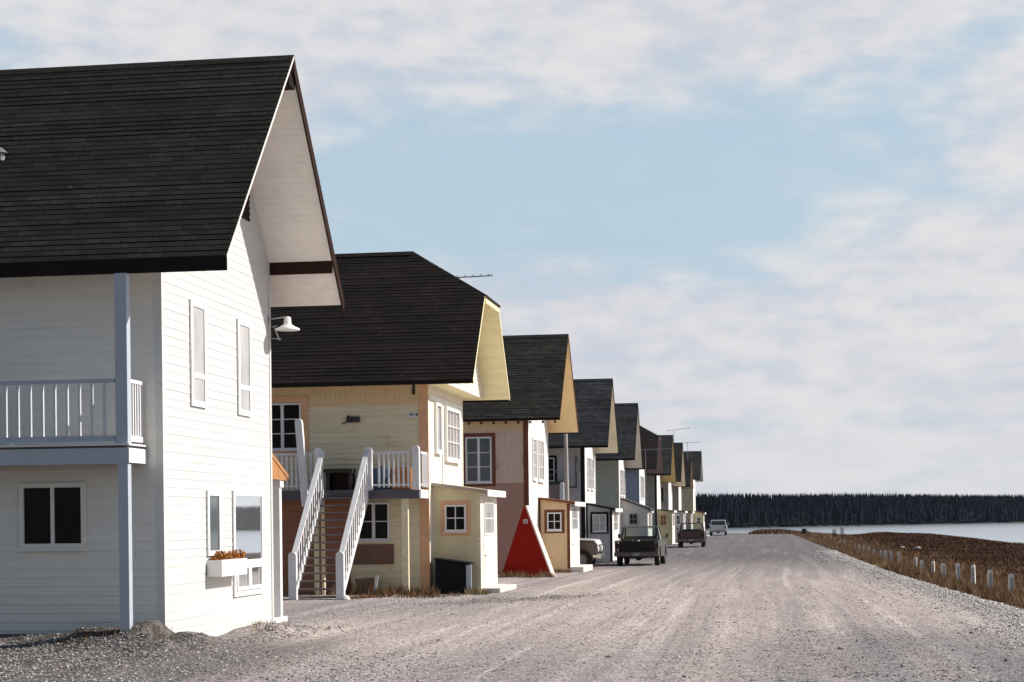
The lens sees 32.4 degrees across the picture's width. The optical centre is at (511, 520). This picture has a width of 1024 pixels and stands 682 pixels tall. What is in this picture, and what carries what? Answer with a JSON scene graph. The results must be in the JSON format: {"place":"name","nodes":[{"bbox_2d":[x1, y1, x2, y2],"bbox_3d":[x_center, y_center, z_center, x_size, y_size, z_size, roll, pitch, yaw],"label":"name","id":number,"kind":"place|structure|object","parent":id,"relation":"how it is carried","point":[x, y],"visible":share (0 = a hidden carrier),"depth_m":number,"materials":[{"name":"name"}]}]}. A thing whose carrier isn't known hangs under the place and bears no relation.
{"place":"outdoors","nodes":[
{"label":"outdoors","id":0,"kind":"place"},
{"bbox_2d":[0,533,1023,681],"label":"gravel road","id":1,"kind":"structure","parent":0,"point":[754,563],"depth_m":30.26,"materials":[{"name":"grey gravel"}]},
{"bbox_2d":[0,55,344,635],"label":"house","id":2,"kind":"structure","parent":1,"relation":"on","point":[166,244],"depth_m":29.12,"materials":[{"name":"white wood"}]},
{"bbox_2d":[17,482,88,550],"bbox_3d":[-7.468,-0.052,28.589,1.190,1.105,0.080,-1,0,8],"label":"window","id":3,"kind":"structure","parent":2,"relation":"in","point":[50,514],"depth_m":28.60,"materials":[{"name":"white"}]},
{"bbox_2d":[189,299,206,407],"bbox_3d":[-5.366,-2.838,30.130,0.030,1.800,0.800,-1,0,8],"label":"window","id":4,"kind":"structure","parent":2,"relation":"in","point":[198,332],"depth_m":30.11,"materials":[{"name":"white paint"}]},
{"bbox_2d":[206,490,221,555],"bbox_3d":[-5.225,0.050,30.862,0.030,1.140,0.720,-1,0,8],"label":"window","id":5,"kind":"structure","parent":2,"relation":"in","point":[213,498],"depth_m":30.84,"materials":[{"name":"glass"}]},
{"bbox_2d":[207,549,246,576],"bbox_3d":[-5.051,0.749,31.210,0.316,0.459,1.507,-1,0,8],"label":"flower box","id":6,"kind":"object","parent":2,"relation":"attached to","point":[221,563],"visible":1,"depth_m":30.87,"materials":[{"name":"white paint"}]},
{"bbox_2d":[237,318,251,416],"bbox_3d":[-4.977,-2.828,32.751,0.030,1.770,0.800,-1,0,8],"label":"window","id":7,"kind":"structure","parent":2,"relation":"in","point":[244,362],"depth_m":32.74,"materials":[{"name":"white paint"}]},
{"bbox_2d":[232,490,263,596],"bbox_3d":[-4.919,0.427,32.890,0.030,1.940,1.860,-1,0,8],"label":"window","id":8,"kind":"structure","parent":2,"relation":"in","point":[247,506],"depth_m":32.94,"materials":[{"name":"glass"}]},
{"bbox_2d":[271,325,280,339],"bbox_3d":[-4.638,-3.670,34.494,0.225,0.294,0.041,-1,0,16],"label":"bracket","id":9,"kind":"object","parent":2,"relation":"attached to","point":[278,338],"visible":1,"depth_m":34.48,"materials":[{"name":"metal"}]},
{"bbox_2d":[268,315,299,331],"bbox_3d":[-4.455,-3.859,34.381,0.615,0.300,0.470,-1,0,8],"label":"wall lamp","id":10,"kind":"object","parent":2,"relation":"attached to","point":[287,326],"visible":1,"depth_m":34.32,"materials":[{"name":"metal"}]},
{"bbox_2d":[54,559,614,646],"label":"weeds","id":11,"kind":"object","parent":1,"relation":"on","point":[412,592],"visible":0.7,"depth_m":49.09,"materials":[{"name":"brown plant"}]},
{"bbox_2d":[341,595,349,599],"bbox_3d":[-4.360,2.054,46.097,0.245,0.184,0.258,-1,0,-9],"label":"rock","id":12,"kind":"object","parent":1,"relation":"on","point":[345,597],"visible":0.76,"depth_m":46.01,"materials":[{"name":"stone"}]},
{"bbox_2d":[355,575,378,593],"bbox_3d":[-4.056,1.837,49.806,0.704,0.575,0.565,-1,0,8],"label":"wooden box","id":13,"kind":"object","parent":1,"relation":"on","point":[366,582],"visible":0.64,"depth_m":49.62,"materials":[{"name":"brown wood"}]},
{"bbox_2d":[271,251,516,599],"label":"house","id":14,"kind":"structure","parent":1,"relation":"on","point":[390,337],"depth_m":50.64,"materials":[{"name":"beige"}]},
{"bbox_2d":[272,396,308,456],"bbox_3d":[-6.631,-2.704,50.805,1.520,1.740,0.090,-1,0,8],"label":"window","id":15,"kind":"structure","parent":14,"relation":"in","point":[285,409],"depth_m":50.80,"materials":[{"name":"white paint"}]},
{"bbox_2d":[323,468,355,489],"bbox_3d":[-4.907,-1.154,50.112,0.840,0.620,0.500,-1,0,8],"label":"barbecue grill","id":16,"kind":"object","parent":14,"relation":"on","point":[341,479],"visible":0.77,"depth_m":50.21,"materials":[{"name":"metal"}]},
{"bbox_2d":[342,415,359,423],"bbox_3d":[-4.627,-2.882,50.506,0.523,0.251,0.108,-1,0,8],"label":"meter box","id":17,"kind":"object","parent":14,"relation":"attached to","point":[352,419],"visible":1,"depth_m":50.45,"materials":[{"name":"metal"}]},
{"bbox_2d":[358,502,390,541],"bbox_3d":[-3.969,0.058,50.410,1.000,1.145,0.080,-1,0,8],"label":"window","id":18,"kind":"structure","parent":14,"relation":"in","point":[376,522],"depth_m":50.41,"materials":[{"name":"black glass"}]},
{"bbox_2d":[373,466,390,489],"bbox_3d":[-3.685,-1.199,49.830,0.660,0.677,0.660,-1,0,8],"label":"plastic tub","id":19,"kind":"object","parent":14,"relation":"on","point":[375,475],"visible":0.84,"depth_m":49.58,"materials":[{"name":"plastic"}]},
{"bbox_2d":[391,467,411,488],"bbox_3d":[-3.104,-1.182,49.829,0.550,0.625,0.430,-1,0,8],"label":"wooden crate","id":20,"kind":"object","parent":14,"relation":"on","point":[401,480],"visible":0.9,"depth_m":49.63,"materials":[{"name":"orange wood"}]},
{"bbox_2d":[407,412,417,416],"bbox_3d":[-2.837,-3.018,50.269,0.310,0.160,0.016,-1,0,8],"label":"number plate","id":21,"kind":"object","parent":14,"relation":"attached to","point":[412,414],"visible":1,"depth_m":50.26,"materials":[{"name":"white paint"}]},
{"bbox_2d":[412,385,414,394],"bbox_3d":[-2.814,-3.728,50.276,0.090,0.280,0.028,-1,0,8],"label":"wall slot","id":22,"kind":"object","parent":14,"relation":"attached to","point":[413,389],"depth_m":50.26,"materials":[{"name":"metal"}]},
{"bbox_2d":[434,402,443,454],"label":"window","id":23,"kind":"structure","parent":14,"relation":"in","point":[437,406],"depth_m":51.69,"materials":[{"name":"white paint"}]},
{"bbox_2d":[444,406,461,463],"bbox_3d":[-1.800,-2.587,53.854,0.110,1.665,2.340,-1,0,8],"label":"window","id":24,"kind":"structure","parent":14,"relation":"in","point":[451,415],"depth_m":53.84,"materials":[{"name":"white paint"}]},
{"bbox_2d":[456,274,492,277],"bbox_3d":[-1.700,-6.510,55.440,2.251,2.457,0.700,-1,0,8],"label":"tv antenna","id":25,"kind":"object","parent":14,"relation":"attached to","point":[473,276],"visible":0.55,"depth_m":55.34,"materials":[{"name":"metal"}]},
{"bbox_2d":[433,558,474,593],"bbox_3d":[-1.632,1.579,50.197,1.070,1.020,0.820,-1,0,8],"label":"black bin","id":26,"kind":"object","parent":1,"relation":"on","point":[453,575],"visible":0.95,"depth_m":49.84,"materials":[{"name":"paint"}]},
{"bbox_2d":[463,334,592,573],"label":"house","id":27,"kind":"structure","parent":1,"relation":"on","point":[505,445],"depth_m":71.66,"materials":[{"name":"beige wood"}]},
{"bbox_2d":[463,433,495,486],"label":"window","id":28,"kind":"structure","parent":27,"relation":"in","point":[479,459],"depth_m":71.02,"materials":[{"name":"grey glass"}]},
{"bbox_2d":[532,437,537,480],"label":"window","id":29,"kind":"structure","parent":27,"relation":"in","point":[534,440],"depth_m":72.49,"materials":[{"name":"white paint"}]},
{"bbox_2d":[538,439,544,482],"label":"window","id":30,"kind":"structure","parent":27,"relation":"in","point":[540,442],"depth_m":74.44,"materials":[{"name":"white paint"}]},
{"bbox_2d":[502,505,555,576],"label":"triangular hut","id":31,"kind":"object","parent":1,"relation":"on","point":[527,552],"visible":0.92,"depth_m":67.15,"materials":[{"name":"red paint"}]},
{"bbox_2d":[548,378,623,562],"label":"house","id":32,"kind":"structure","parent":1,"relation":"on","point":[596,413],"depth_m":92.26,"materials":[{"name":"white paint"}]},
{"bbox_2d":[548,455,556,480],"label":"window","id":33,"kind":"structure","parent":32,"relation":"in","point":[552,466],"depth_m":92.15,"materials":[{"name":"white paint"}]},
{"bbox_2d":[587,457,590,489],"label":"window","id":34,"kind":"structure","parent":32,"relation":"in","point":[588,458],"depth_m":93.74,"materials":[{"name":"white paint"}]},
{"bbox_2d":[591,458,594,490],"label":"window","id":35,"kind":"structure","parent":32,"relation":"in","point":[592,460],"depth_m":95.63,"materials":[{"name":"white paint"}]},
{"bbox_2d":[580,538,605,564],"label":"pickup truck","id":36,"kind":"object","parent":1,"relation":"on","point":[591,551],"visible":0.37,"depth_m":78.53,"materials":[{"name":"white paint"}]},
{"bbox_2d":[595,403,654,539],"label":"house","id":37,"kind":"structure","parent":1,"relation":"on","point":[610,478],"depth_m":112.69,"materials":[{"name":"white paint"}]},
{"bbox_2d":[620,469,622,496],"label":"window","id":38,"kind":"structure","parent":37,"relation":"in","point":[621,480],"depth_m":113.79,"materials":[{"name":"white paint"}]},
{"bbox_2d":[622,470,625,496],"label":"window","id":39,"kind":"structure","parent":37,"relation":"in","point":[623,471],"depth_m":115.55,"materials":[{"name":"white paint"}]},
{"bbox_2d":[614,526,667,565],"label":"pickup truck","id":40,"kind":"object","parent":1,"relation":"on","point":[627,548],"visible":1,"depth_m":84.47,"materials":[{"name":"grey paint"}]},
{"bbox_2d":[625,426,662,504],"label":"house","id":41,"kind":"structure","parent":1,"relation":"on","point":[634,485],"depth_m":129.89,"materials":[{"name":"white paint"}]},
{"bbox_2d":[640,476,642,498],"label":"window","id":42,"kind":"structure","parent":41,"relation":"in","point":[640,476],"depth_m":131.19,"materials":[{"name":"white paint"}]},
{"bbox_2d":[642,476,644,499],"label":"window","id":43,"kind":"structure","parent":41,"relation":"in","point":[642,476],"depth_m":133.16,"materials":[{"name":"white paint"}]},
{"bbox_2d":[642,448,673,485],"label":"tv antenna","id":44,"kind":"object","parent":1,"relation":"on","point":[645,462],"visible":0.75,"depth_m":125.94,"materials":[{"name":"metal"}]},
{"bbox_2d":[645,435,677,544],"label":"house","id":45,"kind":"structure","parent":1,"relation":"on","point":[663,519],"depth_m":149.25,"materials":[{"name":"white paint"}]},
{"bbox_2d":[661,442,687,541],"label":"house","id":46,"kind":"structure","parent":1,"relation":"on","point":[666,499],"depth_m":166.35,"materials":[{"name":"white paint"}]},
{"bbox_2d":[672,458,693,528],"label":"house","id":47,"kind":"structure","parent":1,"relation":"on","point":[676,498],"depth_m":183.47,"materials":[{"name":"white paint"}]},
{"bbox_2d":[677,523,707,546],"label":"pickup truck","id":48,"kind":"object","parent":1,"relation":"on","point":[691,536],"visible":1,"depth_m":137.75,"materials":[{"name":"red paint"}]},
{"bbox_2d":[681,451,709,536],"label":"house","id":49,"kind":"structure","parent":1,"relation":"on","point":[688,499],"depth_m":202.01,"materials":[{"name":"white paint"}]},
{"bbox_2d":[708,520,728,535],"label":"pickup truck","id":50,"kind":"object","parent":1,"relation":"on","point":[717,528],"visible":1,"depth_m":209.08,"materials":[{"name":"silver metal"}]},
{"bbox_2d":[0,0,1023,498],"label":"sky","id":51,"kind":"structure","parent":0,"point":[789,234],"materials":[{"name":"blue"}]},
{"bbox_2d":[564,434,568,500],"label":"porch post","id":52,"kind":"object","parent":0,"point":[566,466],"visible":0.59,"depth_m":80.43,"materials":[{"name":"white wood"}]},
{"bbox_2d":[705,523,1023,542],"bbox_3d":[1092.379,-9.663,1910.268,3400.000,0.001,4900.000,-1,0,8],"label":"lake water","id":53,"kind":"structure","parent":0,"point":[1009,532],"depth_m":367.10,"materials":[{"name":"white liquid"}]},
{"bbox_2d":[705,520,1023,528],"bbox_3d":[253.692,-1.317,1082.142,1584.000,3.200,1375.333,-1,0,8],"label":"shore","id":54,"kind":"structure","parent":0,"point":[843,524],"depth_m":544.42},
{"bbox_2d":[695,491,1023,525],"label":"spruce wood","id":55,"kind":"object","parent":54,"relation":"on","point":[780,509],"visible":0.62,"depth_m":541.50,"materials":[{"name":"green plant"}]},
{"bbox_2d":[748,529,1023,609],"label":"meadow ground","id":56,"kind":"structure","parent":0,"point":[989,555],"depth_m":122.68,"materials":[{"name":"brown plant"}]},
{"bbox_2d":[920,560,923,569],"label":"marker post","id":57,"kind":"object","parent":56,"relation":"on","point":[922,564],"visible":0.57,"depth_m":71.66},
{"bbox_2d":[931,561,934,572],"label":"marker post","id":58,"kind":"object","parent":56,"relation":"on","point":[932,565],"visible":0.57,"depth_m":67.11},
{"bbox_2d":[941,563,945,573],"bbox_3d":[15.363,2.274,62.527,0.130,1.480,0.128,-3,-1,-6],"label":"marker post","id":59,"kind":"object","parent":56,"relation":"on","point":[943,567],"visible":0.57,"depth_m":62.48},
{"bbox_2d":[956,563,960,580],"bbox_3d":[14.643,2.152,57.675,0.116,1.480,0.128,-3,0,0],"label":"marker post","id":60,"kind":"object","parent":56,"relation":"on","point":[958,575],"visible":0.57,"depth_m":57.62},
{"bbox_2d":[971,565,975,583],"bbox_3d":[14.016,2.099,53.426,0.120,1.480,0.128,-2,-1,23],"label":"marker post","id":61,"kind":"object","parent":56,"relation":"on","point":[973,577],"visible":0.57,"depth_m":53.39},
{"bbox_2d":[987,570,992,588],"bbox_3d":[13.459,2.135,49.571,0.124,1.480,0.128,1,-1,0],"label":"marker post","id":62,"kind":"object","parent":56,"relation":"on","point":[990,577],"visible":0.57,"depth_m":49.53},
{"bbox_2d":[1008,574,1013,590],"bbox_3d":[12.796,2.113,45.120,0.123,1.480,0.128,0,-1,5],"label":"marker post","id":63,"kind":"object","parent":56,"relation":"on","point":[1011,581],"visible":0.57,"depth_m":45.08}
]}

